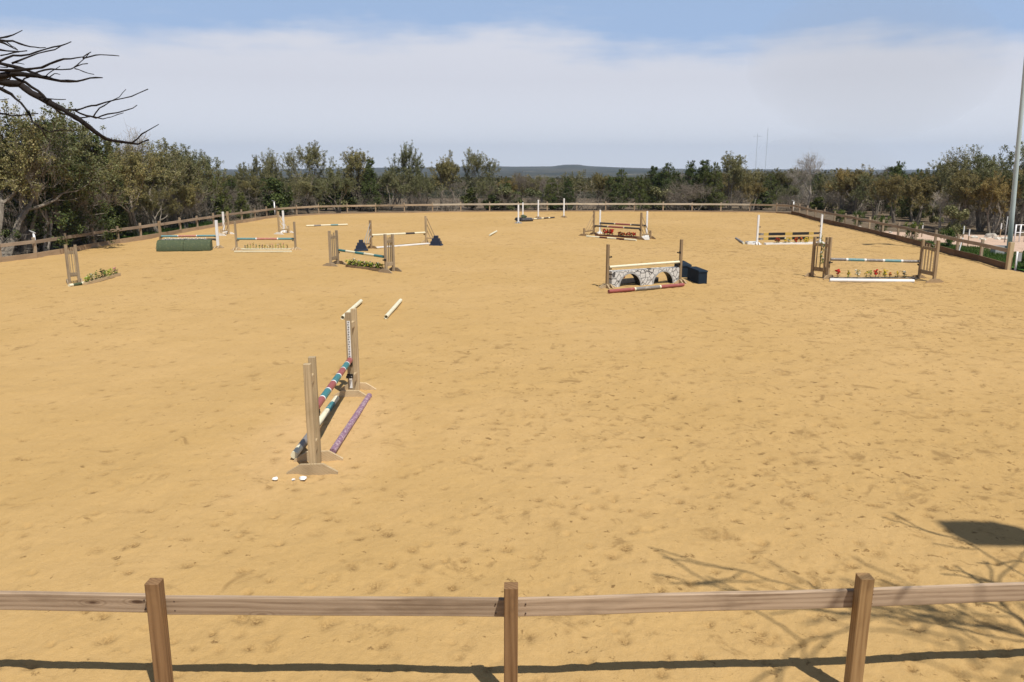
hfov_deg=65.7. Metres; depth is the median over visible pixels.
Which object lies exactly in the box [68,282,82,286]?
jump pole
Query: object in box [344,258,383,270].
flower box
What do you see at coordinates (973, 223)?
undergrowth shrub
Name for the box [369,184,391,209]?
undergrowth shrub
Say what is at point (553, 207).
undergrowth shrub
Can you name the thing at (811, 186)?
juniper tree
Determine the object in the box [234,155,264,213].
oak tree
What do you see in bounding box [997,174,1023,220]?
juniper tree
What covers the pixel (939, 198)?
bare tree
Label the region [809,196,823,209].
undergrowth shrub
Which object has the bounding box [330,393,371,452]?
jump pole
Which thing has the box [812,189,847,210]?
undergrowth shrub
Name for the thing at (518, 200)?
undergrowth shrub
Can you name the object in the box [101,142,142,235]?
juniper tree
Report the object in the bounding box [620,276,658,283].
flower box
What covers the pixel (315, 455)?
jump standard
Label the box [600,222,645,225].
jump pole
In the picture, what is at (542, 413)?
arena sand
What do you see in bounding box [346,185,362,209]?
undergrowth shrub
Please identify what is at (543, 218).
jump pole
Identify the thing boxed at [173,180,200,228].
oak tree
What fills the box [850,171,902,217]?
oak tree
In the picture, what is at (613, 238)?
jump pole
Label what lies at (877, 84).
sky
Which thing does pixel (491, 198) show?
undergrowth shrub
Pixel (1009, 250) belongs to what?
rail fence
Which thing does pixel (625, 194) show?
juniper tree
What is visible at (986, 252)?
grass
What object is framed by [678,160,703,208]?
juniper tree
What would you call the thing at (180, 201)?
undergrowth shrub
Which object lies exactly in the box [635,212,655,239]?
jump standard
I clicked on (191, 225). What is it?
grass
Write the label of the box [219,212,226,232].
jump standard
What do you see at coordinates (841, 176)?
oak tree
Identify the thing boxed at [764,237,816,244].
flower box
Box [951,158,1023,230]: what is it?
oak tree
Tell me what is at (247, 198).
juniper tree
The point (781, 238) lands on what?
jump plank
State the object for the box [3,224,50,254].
undergrowth shrub
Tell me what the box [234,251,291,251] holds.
ground rail
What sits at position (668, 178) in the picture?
juniper tree
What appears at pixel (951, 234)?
leafy shrub
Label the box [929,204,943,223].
undergrowth shrub
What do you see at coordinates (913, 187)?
oak tree
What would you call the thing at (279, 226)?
jump standard
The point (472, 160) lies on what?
oak tree
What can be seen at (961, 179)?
oak tree
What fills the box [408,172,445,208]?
oak tree
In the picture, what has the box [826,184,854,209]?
undergrowth shrub
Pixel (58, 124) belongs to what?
oak tree
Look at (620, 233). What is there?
flower box
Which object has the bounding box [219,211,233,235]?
jump standard
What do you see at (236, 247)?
jump standard
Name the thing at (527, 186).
oak tree
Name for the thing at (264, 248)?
flower box
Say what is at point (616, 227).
jump pole
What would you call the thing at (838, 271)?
flower box
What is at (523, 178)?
bare tree
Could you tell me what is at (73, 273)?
jump standard
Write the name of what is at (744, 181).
oak tree
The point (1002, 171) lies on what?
oak tree
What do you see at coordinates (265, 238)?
jump pole
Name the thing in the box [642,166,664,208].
juniper tree
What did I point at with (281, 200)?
undergrowth shrub
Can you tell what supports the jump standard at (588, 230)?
on the arena sand
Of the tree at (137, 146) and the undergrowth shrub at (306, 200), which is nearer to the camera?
the tree at (137, 146)
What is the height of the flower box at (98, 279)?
0.391 m
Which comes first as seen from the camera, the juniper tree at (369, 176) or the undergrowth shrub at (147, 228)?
the undergrowth shrub at (147, 228)
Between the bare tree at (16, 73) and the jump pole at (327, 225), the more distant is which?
the jump pole at (327, 225)
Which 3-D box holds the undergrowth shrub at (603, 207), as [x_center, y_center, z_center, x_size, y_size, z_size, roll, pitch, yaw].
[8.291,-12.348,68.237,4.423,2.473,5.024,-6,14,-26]
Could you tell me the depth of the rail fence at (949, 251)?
40.75 m
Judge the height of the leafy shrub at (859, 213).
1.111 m
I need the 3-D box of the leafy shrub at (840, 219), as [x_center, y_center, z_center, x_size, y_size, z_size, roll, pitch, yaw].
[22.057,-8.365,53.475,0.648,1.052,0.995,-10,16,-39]
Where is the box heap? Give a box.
[514,215,532,221]
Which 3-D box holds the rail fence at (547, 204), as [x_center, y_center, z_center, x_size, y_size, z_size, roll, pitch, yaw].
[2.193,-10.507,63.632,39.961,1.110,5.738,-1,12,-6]
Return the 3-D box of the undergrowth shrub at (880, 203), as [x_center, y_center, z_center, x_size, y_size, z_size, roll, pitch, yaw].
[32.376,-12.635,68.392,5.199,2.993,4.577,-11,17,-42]
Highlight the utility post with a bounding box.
[1014,251,1021,270]
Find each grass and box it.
[122,220,226,235]
[905,236,1023,267]
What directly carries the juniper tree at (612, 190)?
on the terrain at (558, 171)
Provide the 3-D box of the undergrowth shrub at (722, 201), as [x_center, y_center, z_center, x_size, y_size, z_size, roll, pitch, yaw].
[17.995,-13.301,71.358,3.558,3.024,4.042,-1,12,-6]
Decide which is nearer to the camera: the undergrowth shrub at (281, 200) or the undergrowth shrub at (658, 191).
the undergrowth shrub at (281, 200)
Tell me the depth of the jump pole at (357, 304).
20.95 m
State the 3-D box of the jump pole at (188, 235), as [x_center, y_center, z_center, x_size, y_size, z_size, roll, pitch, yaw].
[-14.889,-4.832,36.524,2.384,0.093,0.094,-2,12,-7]
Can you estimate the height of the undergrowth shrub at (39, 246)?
3.242 m
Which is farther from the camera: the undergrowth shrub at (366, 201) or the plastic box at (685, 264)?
the undergrowth shrub at (366, 201)
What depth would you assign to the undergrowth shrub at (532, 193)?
71.20 m
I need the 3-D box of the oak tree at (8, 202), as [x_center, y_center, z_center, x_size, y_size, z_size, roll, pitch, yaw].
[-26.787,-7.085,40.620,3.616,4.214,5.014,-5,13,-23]
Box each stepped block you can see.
[354,240,367,250]
[429,235,442,245]
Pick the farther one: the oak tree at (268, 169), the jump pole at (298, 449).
the oak tree at (268, 169)
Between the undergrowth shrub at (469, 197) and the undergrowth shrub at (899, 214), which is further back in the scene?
the undergrowth shrub at (469, 197)
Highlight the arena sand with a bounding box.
[0,211,1023,681]
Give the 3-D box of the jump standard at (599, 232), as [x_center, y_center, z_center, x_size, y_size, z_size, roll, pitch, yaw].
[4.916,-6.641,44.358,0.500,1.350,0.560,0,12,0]
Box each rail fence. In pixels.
[0,206,277,261]
[0,573,1023,681]
[278,201,793,216]
[791,204,984,260]
[978,242,1014,269]
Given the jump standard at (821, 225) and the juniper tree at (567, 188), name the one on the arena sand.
the jump standard at (821, 225)
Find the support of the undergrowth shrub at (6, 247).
on the terrain at (558, 171)
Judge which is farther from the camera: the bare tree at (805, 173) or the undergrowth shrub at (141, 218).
the bare tree at (805, 173)
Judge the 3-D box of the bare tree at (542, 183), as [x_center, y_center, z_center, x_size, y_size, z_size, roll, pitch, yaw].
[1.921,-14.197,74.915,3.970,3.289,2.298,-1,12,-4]
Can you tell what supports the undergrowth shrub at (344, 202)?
on the terrain at (558, 171)
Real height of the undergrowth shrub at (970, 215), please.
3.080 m
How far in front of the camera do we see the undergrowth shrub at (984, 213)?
51.93 m
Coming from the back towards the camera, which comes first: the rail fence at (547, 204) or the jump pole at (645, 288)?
the rail fence at (547, 204)
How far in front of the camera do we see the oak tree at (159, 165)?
45.81 m
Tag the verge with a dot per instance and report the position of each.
(121, 237)
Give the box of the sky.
[0,0,1023,169]
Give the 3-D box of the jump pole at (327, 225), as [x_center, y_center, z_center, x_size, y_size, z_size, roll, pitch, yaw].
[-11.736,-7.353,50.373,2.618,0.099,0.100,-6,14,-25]
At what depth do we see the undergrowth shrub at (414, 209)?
70.55 m
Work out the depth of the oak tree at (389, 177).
69.32 m
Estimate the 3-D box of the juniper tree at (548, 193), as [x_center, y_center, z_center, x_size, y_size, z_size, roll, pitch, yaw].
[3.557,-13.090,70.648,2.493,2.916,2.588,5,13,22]
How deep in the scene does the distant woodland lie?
101.93 m
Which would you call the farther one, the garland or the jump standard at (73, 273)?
the garland
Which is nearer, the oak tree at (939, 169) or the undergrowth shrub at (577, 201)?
the oak tree at (939, 169)
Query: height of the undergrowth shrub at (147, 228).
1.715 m
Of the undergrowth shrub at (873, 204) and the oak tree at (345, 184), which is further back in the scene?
the undergrowth shrub at (873, 204)
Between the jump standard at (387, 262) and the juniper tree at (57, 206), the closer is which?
the jump standard at (387, 262)
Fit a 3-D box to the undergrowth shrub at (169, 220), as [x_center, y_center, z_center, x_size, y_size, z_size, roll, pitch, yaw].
[-21.038,-8.287,48.283,3.981,3.141,3.505,-9,15,-36]
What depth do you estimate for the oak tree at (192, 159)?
57.59 m
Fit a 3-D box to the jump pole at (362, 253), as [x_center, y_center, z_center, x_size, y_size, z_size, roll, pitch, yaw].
[-5.638,-3.258,29.454,0.096,0.095,3.222,-11,16,-41]
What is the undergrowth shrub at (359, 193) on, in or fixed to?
on the terrain at (558, 171)
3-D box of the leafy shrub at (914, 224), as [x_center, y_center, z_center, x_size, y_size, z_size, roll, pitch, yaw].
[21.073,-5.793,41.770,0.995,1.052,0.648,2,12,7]
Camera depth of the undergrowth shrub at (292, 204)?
61.99 m
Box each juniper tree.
[0,119,126,249]
[64,134,129,241]
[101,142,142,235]
[209,173,234,219]
[221,175,240,217]
[234,192,253,219]
[244,179,264,214]
[252,178,271,213]
[279,182,297,211]
[357,159,381,210]
[540,178,563,209]
[559,176,576,209]
[601,177,625,209]
[613,169,635,209]
[629,175,655,209]
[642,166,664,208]
[651,162,683,208]
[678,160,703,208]
[693,159,713,209]
[694,162,727,210]
[762,173,782,203]
[777,173,802,203]
[802,176,815,198]
[811,174,828,204]
[877,161,906,206]
[877,166,907,215]
[893,168,931,220]
[927,178,951,214]
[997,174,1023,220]
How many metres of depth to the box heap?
54.66 m
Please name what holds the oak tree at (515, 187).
on the terrain at (558, 171)
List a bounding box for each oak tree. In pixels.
[0,94,78,253]
[0,101,121,256]
[0,140,68,251]
[3,186,22,225]
[36,115,118,241]
[63,172,126,243]
[84,144,166,236]
[121,136,192,229]
[127,184,183,232]
[143,137,231,225]
[150,143,199,223]
[160,150,207,188]
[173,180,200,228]
[176,149,227,221]
[223,176,265,205]
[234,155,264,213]
[238,175,282,215]
[251,148,286,186]
[280,140,327,209]
[282,177,314,213]
[285,181,305,211]
[309,173,358,212]
[325,156,354,210]
[339,146,373,209]
[378,166,415,209]
[384,175,409,203]
[387,140,424,209]
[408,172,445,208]
[427,158,455,209]
[440,150,459,208]
[461,147,500,208]
[471,175,512,209]
[496,176,518,191]
[507,173,533,206]
[522,175,541,198]
[535,174,552,202]
[559,169,586,199]
[583,172,615,209]
[712,169,737,191]
[713,179,741,196]
[721,150,747,209]
[723,175,757,203]
[726,164,756,208]
[741,180,767,210]
[749,168,764,198]
[759,167,793,203]
[778,185,800,208]
[788,169,807,188]
[805,174,837,209]
[824,168,861,210]
[832,163,882,212]
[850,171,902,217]
[864,173,909,222]
[895,171,942,226]
[919,158,950,222]
[937,168,985,225]
[940,144,982,223]
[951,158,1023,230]
[963,170,1022,233]
[964,140,1023,233]
[974,155,1011,222]
[1002,165,1023,224]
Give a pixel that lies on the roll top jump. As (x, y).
(186, 244)
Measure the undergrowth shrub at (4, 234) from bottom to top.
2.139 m
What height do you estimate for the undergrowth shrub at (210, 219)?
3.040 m
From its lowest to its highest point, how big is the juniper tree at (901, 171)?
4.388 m
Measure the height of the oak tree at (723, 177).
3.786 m
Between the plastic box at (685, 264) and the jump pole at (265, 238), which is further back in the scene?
the jump pole at (265, 238)
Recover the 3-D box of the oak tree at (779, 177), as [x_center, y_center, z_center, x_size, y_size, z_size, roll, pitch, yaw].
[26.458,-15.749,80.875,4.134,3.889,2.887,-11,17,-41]
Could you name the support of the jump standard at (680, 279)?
on the arena sand
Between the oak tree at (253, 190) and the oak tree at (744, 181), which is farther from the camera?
the oak tree at (744, 181)
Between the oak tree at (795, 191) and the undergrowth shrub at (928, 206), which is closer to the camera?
the undergrowth shrub at (928, 206)
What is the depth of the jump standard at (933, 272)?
26.00 m
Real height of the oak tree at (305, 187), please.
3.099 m
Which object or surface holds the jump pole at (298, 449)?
on the arena sand
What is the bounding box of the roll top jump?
[156,237,212,250]
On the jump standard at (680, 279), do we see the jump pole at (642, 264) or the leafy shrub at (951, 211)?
the jump pole at (642, 264)
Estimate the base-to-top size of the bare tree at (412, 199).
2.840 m
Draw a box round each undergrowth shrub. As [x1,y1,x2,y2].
[0,228,26,256]
[2,227,11,242]
[3,193,97,252]
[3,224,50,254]
[66,211,109,244]
[69,213,117,245]
[91,198,128,236]
[120,198,163,234]
[126,195,166,228]
[137,186,204,228]
[138,200,193,224]
[138,208,157,231]
[145,183,214,219]
[156,185,206,221]
[162,199,206,220]
[192,184,222,217]
[194,184,234,222]
[208,195,230,219]
[217,183,250,216]
[224,200,236,219]
[233,199,260,217]
[244,183,297,215]
[252,182,301,215]
[262,177,292,213]
[292,190,318,210]
[300,187,322,209]
[316,180,361,210]
[322,179,345,204]
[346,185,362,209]
[350,183,385,210]
[352,196,386,210]
[355,193,377,210]
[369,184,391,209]
[377,195,394,209]
[397,184,435,210]
[415,191,439,210]
[421,187,472,210]
[460,187,477,209]
[473,181,509,209]
[482,193,498,210]
[487,191,527,210]
[488,183,515,207]
[492,187,514,210]
[492,195,519,210]
[512,190,525,209]
[524,188,541,208]
[525,196,545,210]
[549,196,559,209]
[550,182,603,209]
[573,188,624,209]
[643,186,672,209]
[658,181,700,209]
[662,180,717,210]
[681,193,704,209]
[700,188,729,209]
[722,188,753,209]
[743,197,761,209]
[750,191,772,209]
[770,194,798,210]
[790,181,823,209]
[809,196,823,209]
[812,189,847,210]
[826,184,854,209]
[830,188,880,214]
[842,193,858,211]
[857,184,876,208]
[861,188,889,210]
[895,197,925,217]
[926,192,935,214]
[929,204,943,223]
[966,207,983,225]
[968,200,1002,222]
[971,203,1003,224]
[981,197,1023,228]
[983,191,1023,232]
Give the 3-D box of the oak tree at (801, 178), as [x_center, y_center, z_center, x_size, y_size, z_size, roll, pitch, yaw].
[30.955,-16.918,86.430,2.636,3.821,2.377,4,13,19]
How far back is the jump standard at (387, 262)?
28.34 m
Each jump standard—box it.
[64,244,82,283]
[155,221,162,248]
[213,220,223,248]
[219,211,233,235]
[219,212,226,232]
[231,221,241,250]
[274,211,293,234]
[281,211,285,232]
[286,356,342,474]
[290,222,301,249]
[322,230,345,266]
[333,308,375,396]
[364,220,377,250]
[378,234,401,273]
[421,216,433,242]
[561,198,566,217]
[578,210,597,235]
[597,210,603,233]
[599,244,614,288]
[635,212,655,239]
[644,211,648,235]
[674,239,686,283]
[751,215,761,244]
[804,237,833,279]
[818,214,824,243]
[911,240,943,282]
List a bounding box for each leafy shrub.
[833,209,844,221]
[853,210,866,225]
[872,215,890,230]
[903,221,923,237]
[938,204,969,236]
[940,228,956,245]
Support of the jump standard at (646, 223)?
on the arena sand
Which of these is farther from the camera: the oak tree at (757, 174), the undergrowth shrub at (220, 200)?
the oak tree at (757, 174)
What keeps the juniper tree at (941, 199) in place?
on the terrain at (558, 171)
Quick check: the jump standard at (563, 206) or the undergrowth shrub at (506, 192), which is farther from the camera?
the undergrowth shrub at (506, 192)
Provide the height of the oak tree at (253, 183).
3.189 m
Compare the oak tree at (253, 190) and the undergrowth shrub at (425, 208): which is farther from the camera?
the undergrowth shrub at (425, 208)
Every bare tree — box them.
[0,30,158,144]
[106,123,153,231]
[401,181,414,207]
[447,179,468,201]
[509,170,537,208]
[519,175,547,198]
[782,170,806,203]
[789,151,824,210]
[869,164,890,213]
[931,189,956,230]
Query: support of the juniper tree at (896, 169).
on the terrain at (558, 171)
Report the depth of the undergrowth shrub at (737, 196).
70.93 m
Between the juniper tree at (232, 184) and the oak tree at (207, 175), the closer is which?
the oak tree at (207, 175)
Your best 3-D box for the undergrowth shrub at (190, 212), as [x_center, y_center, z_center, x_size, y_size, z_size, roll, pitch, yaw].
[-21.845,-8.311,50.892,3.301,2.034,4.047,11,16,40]
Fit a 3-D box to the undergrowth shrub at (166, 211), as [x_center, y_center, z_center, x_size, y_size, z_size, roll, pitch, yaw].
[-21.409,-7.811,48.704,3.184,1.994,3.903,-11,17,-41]
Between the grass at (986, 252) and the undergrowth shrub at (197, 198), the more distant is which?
the undergrowth shrub at (197, 198)
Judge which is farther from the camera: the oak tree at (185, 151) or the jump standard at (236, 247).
the oak tree at (185, 151)
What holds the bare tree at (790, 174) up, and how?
on the terrain at (558, 171)
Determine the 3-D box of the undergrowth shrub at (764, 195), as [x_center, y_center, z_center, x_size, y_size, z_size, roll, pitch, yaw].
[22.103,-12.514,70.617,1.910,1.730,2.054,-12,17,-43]
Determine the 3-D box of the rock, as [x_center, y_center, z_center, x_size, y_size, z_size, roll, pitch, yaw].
[25.732,-5.614,42.776,0.662,0.382,0.651,0,12,0]
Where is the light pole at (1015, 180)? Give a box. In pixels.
[1006,62,1023,253]
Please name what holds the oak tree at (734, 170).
on the terrain at (558, 171)
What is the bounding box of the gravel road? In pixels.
[884,231,1023,254]
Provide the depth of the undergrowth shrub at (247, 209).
59.76 m
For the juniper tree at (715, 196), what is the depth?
69.35 m
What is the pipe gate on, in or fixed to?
on the gravel road
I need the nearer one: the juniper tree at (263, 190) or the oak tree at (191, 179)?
the oak tree at (191, 179)
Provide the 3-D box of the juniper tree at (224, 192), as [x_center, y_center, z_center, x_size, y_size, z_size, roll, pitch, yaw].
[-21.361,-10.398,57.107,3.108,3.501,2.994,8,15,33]
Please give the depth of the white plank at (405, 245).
37.64 m
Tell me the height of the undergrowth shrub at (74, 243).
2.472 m
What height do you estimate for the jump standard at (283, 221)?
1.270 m
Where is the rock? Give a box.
[984,233,996,237]
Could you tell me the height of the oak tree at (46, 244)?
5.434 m
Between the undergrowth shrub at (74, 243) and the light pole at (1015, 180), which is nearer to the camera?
the light pole at (1015, 180)
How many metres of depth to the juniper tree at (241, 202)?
56.20 m
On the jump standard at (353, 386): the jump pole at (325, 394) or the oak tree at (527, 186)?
the jump pole at (325, 394)
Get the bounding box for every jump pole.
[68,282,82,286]
[161,235,215,236]
[237,238,293,239]
[291,396,338,458]
[306,224,347,226]
[318,357,352,408]
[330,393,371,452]
[338,249,383,257]
[340,299,362,318]
[372,232,424,235]
[384,299,401,318]
[532,217,554,219]
[586,235,636,240]
[594,225,639,229]
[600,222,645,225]
[608,283,684,292]
[609,261,679,267]
[831,258,919,262]
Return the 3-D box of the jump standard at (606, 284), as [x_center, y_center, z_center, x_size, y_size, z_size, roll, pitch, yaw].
[2.960,-2.304,24.579,0.500,1.370,0.560,-5,13,-22]
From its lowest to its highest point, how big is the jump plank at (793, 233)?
0.130 m
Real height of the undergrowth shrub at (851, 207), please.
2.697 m
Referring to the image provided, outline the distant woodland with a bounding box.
[119,168,934,196]
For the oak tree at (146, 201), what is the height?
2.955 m
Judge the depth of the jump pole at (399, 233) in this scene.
37.84 m
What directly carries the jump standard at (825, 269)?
on the arena sand
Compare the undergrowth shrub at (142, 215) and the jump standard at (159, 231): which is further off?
the undergrowth shrub at (142, 215)
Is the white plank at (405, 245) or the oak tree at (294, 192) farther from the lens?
the oak tree at (294, 192)
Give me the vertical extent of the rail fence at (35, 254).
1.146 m
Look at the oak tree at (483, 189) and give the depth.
68.91 m
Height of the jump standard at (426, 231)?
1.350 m
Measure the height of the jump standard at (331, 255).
1.360 m
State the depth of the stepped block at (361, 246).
35.61 m
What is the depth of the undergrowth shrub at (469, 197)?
70.56 m
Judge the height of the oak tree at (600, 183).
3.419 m
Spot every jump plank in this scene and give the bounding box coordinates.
[759,232,818,235]
[759,236,818,239]
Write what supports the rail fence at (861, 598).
on the terrain at (558, 171)
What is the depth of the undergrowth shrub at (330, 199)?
69.27 m
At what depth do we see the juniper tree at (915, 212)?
56.09 m
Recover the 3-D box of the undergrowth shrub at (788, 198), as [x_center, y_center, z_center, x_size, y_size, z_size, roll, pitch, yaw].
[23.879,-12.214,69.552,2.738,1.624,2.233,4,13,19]
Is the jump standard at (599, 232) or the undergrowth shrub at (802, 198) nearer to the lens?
the jump standard at (599, 232)
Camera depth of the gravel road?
41.46 m
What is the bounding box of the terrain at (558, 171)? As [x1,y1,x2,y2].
[4,165,1023,272]
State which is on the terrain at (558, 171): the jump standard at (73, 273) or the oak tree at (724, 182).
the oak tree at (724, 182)
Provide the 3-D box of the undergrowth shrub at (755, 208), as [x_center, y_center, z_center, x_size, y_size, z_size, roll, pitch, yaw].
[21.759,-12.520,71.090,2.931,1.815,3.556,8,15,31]
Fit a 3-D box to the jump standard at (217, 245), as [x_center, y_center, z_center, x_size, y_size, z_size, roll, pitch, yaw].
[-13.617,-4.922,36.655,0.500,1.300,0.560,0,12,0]
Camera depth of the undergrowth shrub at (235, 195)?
57.95 m
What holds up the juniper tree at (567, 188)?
on the terrain at (558, 171)
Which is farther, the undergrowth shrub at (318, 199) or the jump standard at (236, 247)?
the undergrowth shrub at (318, 199)
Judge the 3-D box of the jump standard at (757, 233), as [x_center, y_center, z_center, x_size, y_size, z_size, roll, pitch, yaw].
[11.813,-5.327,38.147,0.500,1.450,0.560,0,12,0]
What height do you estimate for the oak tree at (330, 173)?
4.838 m
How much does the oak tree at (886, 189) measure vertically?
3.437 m
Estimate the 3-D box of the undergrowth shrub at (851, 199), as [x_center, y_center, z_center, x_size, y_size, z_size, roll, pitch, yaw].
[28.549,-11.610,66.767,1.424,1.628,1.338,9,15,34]
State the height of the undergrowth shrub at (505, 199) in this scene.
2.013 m
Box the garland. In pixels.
[818,242,825,263]
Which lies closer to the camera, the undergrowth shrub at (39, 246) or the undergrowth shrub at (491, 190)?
the undergrowth shrub at (39, 246)
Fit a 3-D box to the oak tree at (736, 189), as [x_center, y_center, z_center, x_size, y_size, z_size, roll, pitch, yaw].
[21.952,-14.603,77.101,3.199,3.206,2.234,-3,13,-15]
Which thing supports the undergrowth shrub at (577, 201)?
on the terrain at (558, 171)
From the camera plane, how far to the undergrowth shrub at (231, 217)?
57.23 m
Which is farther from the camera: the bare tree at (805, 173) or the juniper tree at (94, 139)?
the bare tree at (805, 173)
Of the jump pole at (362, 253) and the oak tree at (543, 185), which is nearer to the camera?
the jump pole at (362, 253)
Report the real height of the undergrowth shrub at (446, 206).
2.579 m
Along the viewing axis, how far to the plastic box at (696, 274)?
25.63 m
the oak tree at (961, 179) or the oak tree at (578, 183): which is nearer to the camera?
the oak tree at (961, 179)
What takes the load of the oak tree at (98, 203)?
on the terrain at (558, 171)
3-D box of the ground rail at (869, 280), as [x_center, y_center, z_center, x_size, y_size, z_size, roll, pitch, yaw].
[11.718,-1.965,25.855,2.653,0.119,0.120,1,12,5]
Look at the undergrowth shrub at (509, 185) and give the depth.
68.53 m
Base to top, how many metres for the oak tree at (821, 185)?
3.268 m
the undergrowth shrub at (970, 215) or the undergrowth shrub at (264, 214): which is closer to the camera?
the undergrowth shrub at (970, 215)
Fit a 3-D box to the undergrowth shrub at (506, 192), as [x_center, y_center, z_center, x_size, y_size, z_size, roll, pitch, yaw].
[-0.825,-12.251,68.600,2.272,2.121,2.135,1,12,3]
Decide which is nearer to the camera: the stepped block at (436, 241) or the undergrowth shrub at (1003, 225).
the stepped block at (436, 241)
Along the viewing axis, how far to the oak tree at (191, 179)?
48.55 m
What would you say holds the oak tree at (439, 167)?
on the terrain at (558, 171)
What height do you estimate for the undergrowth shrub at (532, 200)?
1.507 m
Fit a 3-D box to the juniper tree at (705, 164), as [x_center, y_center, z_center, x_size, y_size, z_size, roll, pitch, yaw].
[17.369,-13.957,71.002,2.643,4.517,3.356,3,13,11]
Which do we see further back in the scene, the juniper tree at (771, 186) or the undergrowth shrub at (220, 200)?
the juniper tree at (771, 186)
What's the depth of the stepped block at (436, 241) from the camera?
37.80 m
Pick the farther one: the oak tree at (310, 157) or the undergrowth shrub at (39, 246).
the oak tree at (310, 157)
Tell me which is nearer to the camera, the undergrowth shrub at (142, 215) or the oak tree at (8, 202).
the oak tree at (8, 202)
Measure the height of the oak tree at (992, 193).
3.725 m
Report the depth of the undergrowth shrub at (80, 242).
38.99 m
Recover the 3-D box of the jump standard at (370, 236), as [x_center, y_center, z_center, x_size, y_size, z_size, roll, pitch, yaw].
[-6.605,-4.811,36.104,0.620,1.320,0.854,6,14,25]
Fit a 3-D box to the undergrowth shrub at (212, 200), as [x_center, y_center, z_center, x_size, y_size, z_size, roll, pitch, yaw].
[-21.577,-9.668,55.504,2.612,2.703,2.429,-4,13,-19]
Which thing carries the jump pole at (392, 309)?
on the arena sand
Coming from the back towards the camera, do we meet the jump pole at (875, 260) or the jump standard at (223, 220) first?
the jump standard at (223, 220)
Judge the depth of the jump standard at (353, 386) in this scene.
12.92 m
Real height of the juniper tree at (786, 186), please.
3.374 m
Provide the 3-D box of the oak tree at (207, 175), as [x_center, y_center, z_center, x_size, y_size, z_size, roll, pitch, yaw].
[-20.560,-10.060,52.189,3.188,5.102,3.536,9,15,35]
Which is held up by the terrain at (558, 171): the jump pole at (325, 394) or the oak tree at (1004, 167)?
the oak tree at (1004, 167)
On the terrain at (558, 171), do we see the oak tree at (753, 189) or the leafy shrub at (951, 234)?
the oak tree at (753, 189)
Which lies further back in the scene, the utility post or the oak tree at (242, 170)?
the oak tree at (242, 170)
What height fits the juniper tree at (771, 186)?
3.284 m
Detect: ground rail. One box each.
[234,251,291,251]
[829,278,914,282]
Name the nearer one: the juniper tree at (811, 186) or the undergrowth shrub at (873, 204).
the undergrowth shrub at (873, 204)
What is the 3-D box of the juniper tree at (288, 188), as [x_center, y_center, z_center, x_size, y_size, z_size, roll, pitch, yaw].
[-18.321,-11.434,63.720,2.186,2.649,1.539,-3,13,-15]
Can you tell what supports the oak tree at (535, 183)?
on the terrain at (558, 171)
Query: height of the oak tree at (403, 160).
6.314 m
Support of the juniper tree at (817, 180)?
on the terrain at (558, 171)
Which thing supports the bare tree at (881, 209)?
on the terrain at (558, 171)
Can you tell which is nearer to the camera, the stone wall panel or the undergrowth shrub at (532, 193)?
the stone wall panel
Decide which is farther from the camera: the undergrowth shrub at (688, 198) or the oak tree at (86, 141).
the undergrowth shrub at (688, 198)
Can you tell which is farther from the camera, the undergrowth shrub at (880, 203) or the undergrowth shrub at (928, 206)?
the undergrowth shrub at (880, 203)
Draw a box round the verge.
[110,233,134,238]
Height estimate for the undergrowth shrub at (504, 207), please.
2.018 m
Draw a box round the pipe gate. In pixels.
[1004,216,1023,241]
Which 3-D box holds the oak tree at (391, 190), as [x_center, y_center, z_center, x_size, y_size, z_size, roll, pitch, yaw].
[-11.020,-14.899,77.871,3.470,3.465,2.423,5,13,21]
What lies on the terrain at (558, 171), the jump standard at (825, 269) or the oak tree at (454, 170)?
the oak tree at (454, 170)
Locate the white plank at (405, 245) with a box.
[377,243,429,247]
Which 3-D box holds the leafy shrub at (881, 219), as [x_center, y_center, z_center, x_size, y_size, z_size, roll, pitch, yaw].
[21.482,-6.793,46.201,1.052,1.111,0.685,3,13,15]
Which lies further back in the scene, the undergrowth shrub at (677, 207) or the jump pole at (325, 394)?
the undergrowth shrub at (677, 207)
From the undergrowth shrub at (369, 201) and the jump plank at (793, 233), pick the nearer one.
the jump plank at (793, 233)
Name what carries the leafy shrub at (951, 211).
on the terrain at (558, 171)
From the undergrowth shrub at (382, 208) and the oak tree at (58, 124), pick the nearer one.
the oak tree at (58, 124)
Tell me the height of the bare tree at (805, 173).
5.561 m
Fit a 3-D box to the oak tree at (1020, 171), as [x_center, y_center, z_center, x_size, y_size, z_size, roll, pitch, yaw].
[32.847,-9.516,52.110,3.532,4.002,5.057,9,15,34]
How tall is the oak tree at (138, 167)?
5.196 m
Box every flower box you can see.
[83,267,120,284]
[242,243,290,249]
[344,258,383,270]
[595,229,638,237]
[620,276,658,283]
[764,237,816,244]
[829,269,917,278]
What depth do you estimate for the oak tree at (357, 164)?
68.49 m
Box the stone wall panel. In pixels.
[609,266,678,286]
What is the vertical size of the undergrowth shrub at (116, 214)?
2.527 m
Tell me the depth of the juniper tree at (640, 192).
69.61 m
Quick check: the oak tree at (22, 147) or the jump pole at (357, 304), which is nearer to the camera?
the jump pole at (357, 304)
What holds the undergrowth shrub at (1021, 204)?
on the terrain at (558, 171)
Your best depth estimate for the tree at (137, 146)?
44.72 m
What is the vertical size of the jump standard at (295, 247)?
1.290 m
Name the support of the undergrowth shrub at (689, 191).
on the terrain at (558, 171)
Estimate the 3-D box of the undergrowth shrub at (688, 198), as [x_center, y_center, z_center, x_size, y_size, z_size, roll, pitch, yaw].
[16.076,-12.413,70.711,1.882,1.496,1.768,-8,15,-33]
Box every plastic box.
[674,260,691,277]
[687,266,707,283]

